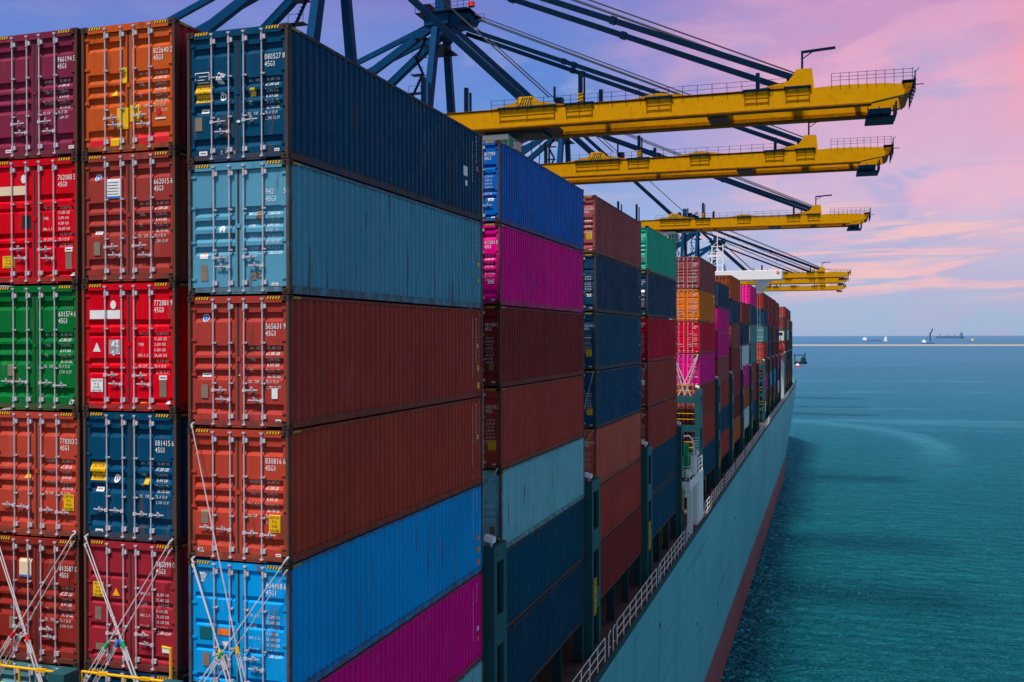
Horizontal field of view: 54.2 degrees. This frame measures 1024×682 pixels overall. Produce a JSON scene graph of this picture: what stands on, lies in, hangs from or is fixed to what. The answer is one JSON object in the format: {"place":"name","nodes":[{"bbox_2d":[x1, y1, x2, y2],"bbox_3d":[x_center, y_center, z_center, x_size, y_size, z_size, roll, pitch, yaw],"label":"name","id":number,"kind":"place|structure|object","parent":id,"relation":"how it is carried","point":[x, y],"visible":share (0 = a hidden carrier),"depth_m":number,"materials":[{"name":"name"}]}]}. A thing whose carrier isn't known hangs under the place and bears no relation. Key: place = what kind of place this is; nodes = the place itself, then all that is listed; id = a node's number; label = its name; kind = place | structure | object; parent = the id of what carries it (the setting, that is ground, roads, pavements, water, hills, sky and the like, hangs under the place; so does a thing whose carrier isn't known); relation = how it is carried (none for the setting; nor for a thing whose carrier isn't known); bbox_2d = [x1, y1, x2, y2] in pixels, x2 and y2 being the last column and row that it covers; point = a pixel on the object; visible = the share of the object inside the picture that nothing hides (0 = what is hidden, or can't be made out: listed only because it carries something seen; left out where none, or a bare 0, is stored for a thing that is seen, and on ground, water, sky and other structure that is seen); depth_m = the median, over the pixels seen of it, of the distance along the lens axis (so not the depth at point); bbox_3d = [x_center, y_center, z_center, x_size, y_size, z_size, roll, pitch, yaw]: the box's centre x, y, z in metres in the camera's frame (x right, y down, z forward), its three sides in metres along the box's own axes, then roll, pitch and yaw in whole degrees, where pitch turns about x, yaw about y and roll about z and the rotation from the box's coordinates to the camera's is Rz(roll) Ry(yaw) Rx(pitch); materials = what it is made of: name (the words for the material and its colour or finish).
{"place":"outdoors","nodes":[
{"label":"outdoors","id":0,"kind":"place"},
{"bbox_2d":[0,0,1023,335],"label":"sky","id":1,"kind":"structure","parent":0,"point":[941,250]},
{"bbox_2d":[720,336,1023,681],"bbox_3d":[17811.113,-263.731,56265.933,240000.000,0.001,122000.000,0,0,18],"label":"water","id":2,"kind":"structure","parent":0,"point":[893,548],"depth_m":180.07,"materials":[{"name":"teal liquid"}]},
{"bbox_2d":[0,232,795,681],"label":"container ship","id":3,"kind":"object","parent":2,"relation":"on","point":[670,604],"visible":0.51,"depth_m":73.65,"materials":[{"name":"teal paint"}]},
{"bbox_2d":[0,656,83,681],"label":"shipping container","id":4,"kind":"object","parent":3,"relation":"on","point":[9,674],"visible":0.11,"depth_m":22.86,"materials":[{"name":"metal"}]},
{"bbox_2d":[0,663,35,681],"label":"door","id":5,"kind":"structure","parent":4,"relation":"in","point":[8,674],"depth_m":22.94,"materials":[{"name":"paint"}]},
{"bbox_2d":[0,532,84,667],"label":"shipping container","id":6,"kind":"object","parent":4,"relation":"on","point":[54,628],"visible":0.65,"depth_m":22.66,"materials":[{"name":"metal"}]},
{"bbox_2d":[0,538,36,659],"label":"door","id":7,"kind":"structure","parent":6,"relation":"in","point":[19,558],"depth_m":22.89,"materials":[{"name":"paint"}]},
{"bbox_2d":[0,409,102,539],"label":"shipping container","id":8,"kind":"object","parent":6,"relation":"on","point":[41,472],"visible":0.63,"depth_m":22.71,"materials":[{"name":"metal"}]},
{"bbox_2d":[0,413,36,533],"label":"door","id":9,"kind":"structure","parent":8,"relation":"in","point":[17,435],"depth_m":22.91,"materials":[{"name":"paint"}]},
{"bbox_2d":[0,284,102,411],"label":"shipping container","id":10,"kind":"object","parent":8,"relation":"on","point":[40,347],"visible":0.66,"depth_m":22.68,"materials":[{"name":"metal"}]},
{"bbox_2d":[0,288,34,407],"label":"door","id":11,"kind":"structure","parent":10,"relation":"in","point":[16,309],"depth_m":22.89,"materials":[{"name":"paint"}]},
{"bbox_2d":[0,156,99,285],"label":"shipping container","id":12,"kind":"object","parent":10,"relation":"on","point":[40,222],"visible":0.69,"depth_m":22.63,"materials":[{"name":"metal"}]},
{"bbox_2d":[0,162,34,281],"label":"door","id":13,"kind":"structure","parent":12,"relation":"in","point":[16,183],"depth_m":22.83,"materials":[{"name":"paint"}]},
{"bbox_2d":[0,27,82,161],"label":"shipping container","id":14,"kind":"object","parent":12,"relation":"on","point":[40,99],"visible":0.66,"depth_m":22.64,"materials":[{"name":"metal"}]},
{"bbox_2d":[0,35,33,156],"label":"door","id":15,"kind":"structure","parent":14,"relation":"in","point":[16,58],"depth_m":22.85,"materials":[{"name":"paint"}]},
{"bbox_2d":[32,32,74,154],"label":"door","id":16,"kind":"structure","parent":14,"relation":"in","point":[53,93],"depth_m":22.55,"materials":[{"name":"paint"}]},
{"bbox_2d":[32,160,74,281],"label":"door","id":17,"kind":"structure","parent":12,"relation":"in","point":[53,185],"depth_m":22.52,"materials":[{"name":"paint"}]},
{"bbox_2d":[33,287,75,407],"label":"door","id":18,"kind":"structure","parent":10,"relation":"in","point":[54,345],"depth_m":22.58,"materials":[{"name":"paint"}]},
{"bbox_2d":[35,414,76,534],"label":"door","id":19,"kind":"structure","parent":8,"relation":"in","point":[56,439],"depth_m":22.59,"materials":[{"name":"paint"}]},
{"bbox_2d":[34,540,76,662],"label":"door","id":20,"kind":"structure","parent":6,"relation":"in","point":[56,613],"depth_m":22.58,"materials":[{"name":"paint"}]},
{"bbox_2d":[84,664,188,681],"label":"shipping container","id":21,"kind":"object","parent":3,"relation":"on","point":[184,677],"visible":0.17,"depth_m":21.98,"materials":[{"name":"metal"}]},
{"bbox_2d":[83,536,188,675],"bbox_3d":[-6.538,5.779,27.705,2.446,2.818,12.224,0,0,18],"label":"shipping container","id":22,"kind":"object","parent":21,"relation":"on","point":[159,620],"visible":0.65,"depth_m":21.91,"materials":[{"name":"metal"}]},
{"bbox_2d":[87,543,129,666],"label":"door","id":23,"kind":"structure","parent":22,"relation":"in","point":[112,564],"depth_m":22.13,"materials":[{"name":"paint"}]},
{"bbox_2d":[83,410,208,544],"bbox_3d":[-6.539,2.941,27.688,2.446,2.818,12.224,0,0,18],"label":"shipping container","id":24,"kind":"object","parent":22,"relation":"on","point":[135,475],"visible":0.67,"depth_m":21.92,"materials":[{"name":"metal"}]},
{"bbox_2d":[86,414,129,537],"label":"door","id":25,"kind":"structure","parent":24,"relation":"in","point":[108,439],"depth_m":22.13,"materials":[{"name":"paint"}]},
{"bbox_2d":[81,282,212,412],"bbox_3d":[-6.564,0.103,27.674,2.446,2.818,12.224,0,0,18],"label":"shipping container","id":26,"kind":"object","parent":24,"relation":"on","point":[134,346],"visible":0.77,"depth_m":21.90,"materials":[{"name":"metal"}]},
{"bbox_2d":[85,285,128,408],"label":"door","id":27,"kind":"structure","parent":26,"relation":"in","point":[106,326],"depth_m":22.10,"materials":[{"name":"paint"}]},
{"bbox_2d":[81,149,187,283],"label":"shipping container","id":28,"kind":"object","parent":26,"relation":"on","point":[134,217],"visible":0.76,"depth_m":21.90,"materials":[{"name":"metal"}]},
{"bbox_2d":[85,156,128,279],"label":"door","id":29,"kind":"structure","parent":28,"relation":"in","point":[106,198],"depth_m":22.11,"materials":[{"name":"paint"}]},
{"bbox_2d":[81,17,201,155],"bbox_3d":[-6.568,-5.573,27.662,2.446,2.818,12.224,0,0,18],"label":"shipping container","id":30,"kind":"object","parent":28,"relation":"on","point":[134,86],"visible":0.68,"depth_m":21.90,"materials":[{"name":"metal"}]},
{"bbox_2d":[84,26,128,150],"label":"door","id":31,"kind":"structure","parent":30,"relation":"in","point":[106,53],"depth_m":22.10,"materials":[{"name":"paint"}]},
{"bbox_2d":[126,22,171,148],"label":"door","id":32,"kind":"structure","parent":30,"relation":"in","point":[149,50],"depth_m":21.76,"materials":[{"name":"paint"}]},
{"bbox_2d":[127,153,172,278],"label":"door","id":33,"kind":"structure","parent":28,"relation":"in","point":[150,217],"depth_m":21.77,"materials":[{"name":"paint"}]},
{"bbox_2d":[127,285,172,408],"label":"door","id":34,"kind":"structure","parent":26,"relation":"in","point":[150,341],"depth_m":21.76,"materials":[{"name":"paint"}]},
{"bbox_2d":[128,415,173,539],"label":"door","id":35,"kind":"structure","parent":24,"relation":"in","point":[151,442],"depth_m":21.80,"materials":[{"name":"paint"}]},
{"bbox_2d":[129,545,174,670],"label":"door","id":36,"kind":"structure","parent":22,"relation":"in","point":[152,627],"depth_m":21.80,"materials":[{"name":"paint"}]},
{"bbox_2d":[456,657,483,681],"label":"shipping container","id":37,"kind":"object","parent":3,"relation":"on","point":[475,673],"visible":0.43,"depth_m":31.70,"materials":[{"name":"metal"}]},
{"bbox_2d":[317,571,483,681],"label":"shipping container","id":38,"kind":"object","parent":37,"relation":"on","point":[440,640],"visible":0.6,"depth_m":28.23,"materials":[{"name":"metal"}]},
{"bbox_2d":[188,483,483,681],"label":"shipping container","id":39,"kind":"object","parent":38,"relation":"on","point":[323,613],"visible":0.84,"depth_m":22.48,"materials":[{"name":"metal"}]},
{"bbox_2d":[192,563,237,681],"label":"door","id":40,"kind":"structure","parent":39,"relation":"in","point":[205,648],"depth_m":21.33,"materials":[{"name":"paint"}]},
{"bbox_2d":[237,566,285,681],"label":"door","id":41,"kind":"structure","parent":39,"relation":"in","point":[262,648],"depth_m":20.97,"materials":[{"name":"paint"}]},
{"bbox_2d":[187,396,482,565],"bbox_3d":[-3.946,3.220,26.848,2.446,2.790,12.224,0,0,18],"label":"shipping container","id":42,"kind":"object","parent":39,"relation":"on","point":[276,494],"visible":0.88,"depth_m":22.09,"materials":[{"name":"metal"}]},
{"bbox_2d":[191,431,238,558],"bbox_3d":[-6.336,3.249,21.271,1.167,2.675,0.146,0,0,18],"label":"door","id":43,"kind":"structure","parent":42,"relation":"in","point":[217,455],"depth_m":21.28,"materials":[{"name":"paint"}]},
{"bbox_2d":[236,432,285,560],"bbox_3d":[-5.231,3.247,20.921,1.229,2.675,0.146,0,0,18],"label":"door","id":44,"kind":"structure","parent":42,"relation":"in","point":[261,461],"depth_m":20.95,"materials":[{"name":"paint"}]},
{"bbox_2d":[187,295,482,429],"bbox_3d":[-3.940,0.410,26.840,2.446,2.790,12.224,0,0,18],"label":"shipping container","id":45,"kind":"object","parent":42,"relation":"on","point":[287,362],"visible":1,"depth_m":22.05,"materials":[{"name":"metal"}]},
{"bbox_2d":[191,298,238,424],"bbox_3d":[-6.330,0.439,21.263,1.167,2.675,0.146,0,0,18],"label":"door","id":46,"kind":"structure","parent":45,"relation":"in","point":[214,374],"depth_m":21.28,"materials":[{"name":"paint"}]},
{"bbox_2d":[190,422,245,681],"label":"lashing rod","id":47,"kind":"object","parent":45,"relation":"attached to","point":[238,653],"visible":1,"depth_m":20.56,"materials":[{"name":"metal"}]},
{"bbox_2d":[236,298,285,425],"bbox_3d":[-5.225,0.437,20.913,1.229,2.675,0.146,0,0,18],"label":"door","id":48,"kind":"structure","parent":45,"relation":"in","point":[261,327],"depth_m":20.95,"materials":[{"name":"paint"}]},
{"bbox_2d":[187,159,482,308],"bbox_3d":[-3.938,-2.400,26.826,2.446,2.790,12.224,0,0,18],"label":"shipping container","id":49,"kind":"object","parent":45,"relation":"on","point":[276,227],"visible":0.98,"depth_m":22.08,"materials":[{"name":"metal"}]},
{"bbox_2d":[191,165,237,291],"bbox_3d":[-6.324,-2.371,21.246,1.167,2.675,0.146,0,0,18],"label":"door","id":50,"kind":"structure","parent":49,"relation":"in","point":[214,208],"depth_m":21.26,"materials":[{"name":"paint"}]},
{"bbox_2d":[236,163,285,291],"bbox_3d":[-5.218,-2.373,20.897,1.229,2.675,0.146,0,0,18],"label":"door","id":51,"kind":"structure","parent":49,"relation":"in","point":[261,192],"depth_m":20.92,"materials":[{"name":"paint"}]},
{"bbox_2d":[186,22,482,221],"bbox_3d":[-3.952,-5.210,26.825,2.446,2.790,12.224,0,0,18],"label":"shipping container","id":52,"kind":"object","parent":49,"relation":"on","point":[286,90],"visible":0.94,"depth_m":22.03,"materials":[{"name":"metal"}]},
{"bbox_2d":[190,31,237,159],"bbox_3d":[-6.347,-5.181,21.249,1.167,2.675,0.146,0,0,18],"label":"door","id":53,"kind":"structure","parent":52,"relation":"in","point":[213,111],"depth_m":21.27,"materials":[{"name":"paint"}]},
{"bbox_2d":[235,28,284,157],"bbox_3d":[-5.241,-5.183,20.898,1.229,2.675,0.146,0,0,18],"label":"door","id":54,"kind":"structure","parent":52,"relation":"in","point":[260,58],"depth_m":20.93,"materials":[{"name":"paint"}]},
{"bbox_2d":[507,560,584,681],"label":"shipping container","id":55,"kind":"object","parent":3,"relation":"on","point":[541,631],"visible":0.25,"depth_m":39.47,"materials":[{"name":"metal"}]},
{"bbox_2d":[507,498,583,628],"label":"shipping container","id":56,"kind":"object","parent":55,"relation":"on","point":[544,559],"visible":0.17,"depth_m":39.16,"materials":[{"name":"metal"}]},
{"bbox_2d":[483,436,584,547],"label":"shipping container","id":57,"kind":"object","parent":56,"relation":"on","point":[523,499],"visible":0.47,"depth_m":37.63,"materials":[{"name":"metal"}]},
{"bbox_2d":[483,472,499,546],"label":"door","id":58,"kind":"structure","parent":57,"relation":"in","point":[491,519],"depth_m":34.22,"materials":[{"name":"paint"}]},
{"bbox_2d":[477,375,583,469],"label":"shipping container","id":59,"kind":"object","parent":57,"relation":"on","point":[523,422],"visible":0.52,"depth_m":37.34,"materials":[{"name":"metal"}]},
{"bbox_2d":[477,390,498,467],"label":"door","id":60,"kind":"structure","parent":59,"relation":"in","point":[490,400],"depth_m":34.19,"materials":[{"name":"paint"}]},
{"bbox_2d":[467,305,583,387],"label":"shipping container","id":61,"kind":"object","parent":59,"relation":"on","point":[523,345],"visible":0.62,"depth_m":37.34,"materials":[{"name":"metal"}]},
{"bbox_2d":[469,307,498,382],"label":"door","id":62,"kind":"structure","parent":61,"relation":"in","point":[490,317],"depth_m":34.17,"materials":[{"name":"paint"}]},
{"bbox_2d":[483,223,583,312],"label":"shipping container","id":63,"kind":"object","parent":61,"relation":"on","point":[522,269],"visible":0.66,"depth_m":37.54,"materials":[{"name":"metal"}]},
{"bbox_2d":[483,227,497,300],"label":"door","id":64,"kind":"structure","parent":63,"relation":"in","point":[490,235],"depth_m":34.17,"materials":[{"name":"paint"}]},
{"bbox_2d":[475,140,583,250],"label":"shipping container","id":65,"kind":"object","parent":63,"relation":"on","point":[522,192],"visible":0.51,"depth_m":37.49,"materials":[{"name":"metal"}]},
{"bbox_2d":[483,145,497,220],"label":"door","id":66,"kind":"structure","parent":65,"relation":"in","point":[490,152],"depth_m":34.12,"materials":[{"name":"paint"}]},
{"bbox_2d":[600,506,641,598],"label":"shipping container","id":67,"kind":"object","parent":3,"relation":"on","point":[621,547],"visible":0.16,"depth_m":53.64,"materials":[{"name":"metal"}]},
{"bbox_2d":[600,458,641,541],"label":"shipping container","id":68,"kind":"object","parent":67,"relation":"on","point":[620,497],"visible":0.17,"depth_m":53.48,"materials":[{"name":"metal"}]},
{"bbox_2d":[584,411,640,483],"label":"shipping container","id":69,"kind":"object","parent":68,"relation":"on","point":[612,449],"visible":0.49,"depth_m":51.79,"materials":[{"name":"metal"}]},
{"bbox_2d":[584,364,641,428],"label":"shipping container","id":70,"kind":"object","parent":69,"relation":"on","point":[614,394],"visible":0.55,"depth_m":51.49,"materials":[{"name":"metal"}]},
{"bbox_2d":[584,374,594,425],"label":"door","id":71,"kind":"structure","parent":70,"relation":"in","point":[589,411],"depth_m":48.11,"materials":[{"name":"paint"}]},
{"bbox_2d":[584,312,640,369],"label":"shipping container","id":72,"kind":"object","parent":70,"relation":"on","point":[612,340],"visible":0.61,"depth_m":51.27,"materials":[{"name":"metal"}]},
{"bbox_2d":[584,315,593,366],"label":"door","id":73,"kind":"structure","parent":72,"relation":"in","point":[588,320],"depth_m":48.11,"materials":[{"name":"paint"}]},
{"bbox_2d":[572,253,640,315],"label":"shipping container","id":74,"kind":"object","parent":72,"relation":"on","point":[611,286],"visible":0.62,"depth_m":51.46,"materials":[{"name":"metal"}]},
{"bbox_2d":[584,257,594,308],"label":"door","id":75,"kind":"structure","parent":74,"relation":"in","point":[589,272],"depth_m":48.08,"materials":[{"name":"paint"}]},
{"bbox_2d":[579,195,640,268],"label":"shipping container","id":76,"kind":"object","parent":74,"relation":"on","point":[612,232],"visible":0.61,"depth_m":51.25,"materials":[{"name":"metal"}]},
{"bbox_2d":[584,198,594,249],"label":"door","id":77,"kind":"structure","parent":76,"relation":"in","point":[588,203],"depth_m":48.09,"materials":[{"name":"paint"}]},
{"bbox_2d":[652,473,676,538],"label":"shipping container","id":78,"kind":"object","parent":3,"relation":"on","point":[664,503],"visible":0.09,"depth_m":67.72,"materials":[{"name":"metal"}]},
{"bbox_2d":[652,435,676,493],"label":"shipping container","id":79,"kind":"object","parent":78,"relation":"on","point":[664,462],"visible":0.16,"depth_m":67.88,"materials":[{"name":"metal"}]},
{"bbox_2d":[641,396,676,449],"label":"shipping container","id":80,"kind":"object","parent":79,"relation":"on","point":[658,424],"visible":0.47,"depth_m":65.97,"materials":[{"name":"metal"}]},
{"bbox_2d":[641,358,676,406],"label":"shipping container","id":81,"kind":"object","parent":80,"relation":"on","point":[659,381],"visible":0.41,"depth_m":65.85,"materials":[{"name":"metal"}]},
{"bbox_2d":[641,317,676,361],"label":"shipping container","id":82,"kind":"object","parent":81,"relation":"on","point":[658,338],"visible":0.48,"depth_m":65.68,"materials":[{"name":"metal"}]},
{"bbox_2d":[635,271,676,318],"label":"shipping container","id":83,"kind":"object","parent":82,"relation":"on","point":[658,296],"visible":0.45,"depth_m":65.81,"materials":[{"name":"metal"}]},
{"bbox_2d":[637,225,676,280],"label":"shipping container","id":84,"kind":"object","parent":83,"relation":"on","point":[658,253],"visible":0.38,"depth_m":65.62,"materials":[{"name":"metal"}]},
{"bbox_2d":[703,438,714,478],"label":"shipping container","id":85,"kind":"object","parent":3,"relation":"on","point":[708,457],"visible":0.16,"depth_m":92.74,"materials":[{"name":"metal"}]},
{"bbox_2d":[677,409,714,450],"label":"shipping container","id":86,"kind":"object","parent":85,"relation":"on","point":[708,427],"visible":0.38,"depth_m":90.58,"materials":[{"name":"metal"}]},
{"bbox_2d":[677,380,714,417],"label":"shipping container","id":87,"kind":"object","parent":86,"relation":"on","point":[708,397],"visible":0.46,"depth_m":87.13,"materials":[{"name":"metal"}]},
{"bbox_2d":[677,352,714,385],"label":"shipping container","id":88,"kind":"object","parent":87,"relation":"on","point":[703,371],"visible":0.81,"depth_m":87.02,"materials":[{"name":"metal"}]},
{"bbox_2d":[677,321,714,353],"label":"shipping container","id":89,"kind":"object","parent":88,"relation":"on","point":[698,337],"visible":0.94,"depth_m":86.99,"materials":[{"name":"metal"}]},
{"bbox_2d":[685,322,698,352],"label":"door","id":90,"kind":"structure","parent":89,"relation":"in","point":[691,329],"depth_m":86.71,"materials":[{"name":"paint"}]},
{"bbox_2d":[673,289,714,322],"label":"shipping container","id":91,"kind":"object","parent":89,"relation":"on","point":[695,304],"visible":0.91,"depth_m":86.97,"materials":[{"name":"metal"}]},
{"bbox_2d":[685,289,698,319],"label":"door","id":92,"kind":"structure","parent":91,"relation":"in","point":[691,297],"depth_m":86.71,"materials":[{"name":"paint"}]},
{"bbox_2d":[677,256,714,293],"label":"shipping container","id":93,"kind":"object","parent":91,"relation":"on","point":[696,272],"visible":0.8,"depth_m":86.98,"materials":[{"name":"metal"}]},
{"bbox_2d":[685,257,698,287],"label":"door","id":94,"kind":"structure","parent":93,"relation":"in","point":[691,264],"depth_m":86.69,"materials":[{"name":"paint"}]},
{"bbox_2d":[792,344,1023,345],"bbox_3d":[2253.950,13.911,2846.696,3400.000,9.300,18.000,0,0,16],"label":"breakwater","id":95,"kind":"object","parent":2,"relation":"in","point":[907,344],"depth_m":3141.62,"materials":[{"name":"stone"}]},
{"bbox_3d":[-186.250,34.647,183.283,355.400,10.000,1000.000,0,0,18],"label":"quay","id":96,"kind":"structure","parent":0,"visible":0},
{"bbox_2d":[166,0,923,163],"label":"gantry crane","id":97,"kind":"object","parent":96,"relation":"on","point":[796,97],"visible":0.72,"depth_m":111.23,"materials":[{"name":"yellow paint"}]},
{"bbox_2d":[357,0,895,184],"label":"gantry crane","id":98,"kind":"object","parent":96,"relation":"on","point":[804,155],"visible":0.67,"depth_m":148.15,"materials":[{"name":"paint"}]},
{"bbox_2d":[518,134,874,247],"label":"gantry crane","id":99,"kind":"object","parent":96,"relation":"on","point":[671,226],"visible":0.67,"depth_m":219.60,"materials":[{"name":"paint"}]},
{"bbox_2d":[666,209,851,279],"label":"gantry crane","id":100,"kind":"object","parent":96,"relation":"on","point":[819,272],"visible":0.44,"depth_m":411.67,"materials":[{"name":"paint"}]},
{"bbox_2d":[677,232,848,285],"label":"gantry crane","id":101,"kind":"object","parent":96,"relation":"on","point":[697,239],"visible":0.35,"depth_m":456.21,"materials":[{"name":"paint"}]},
{"bbox_2d":[687,237,847,291],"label":"gantry crane","id":102,"kind":"object","parent":96,"relation":"on","point":[817,287],"visible":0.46,"depth_m":524.36,"materials":[{"name":"paint"}]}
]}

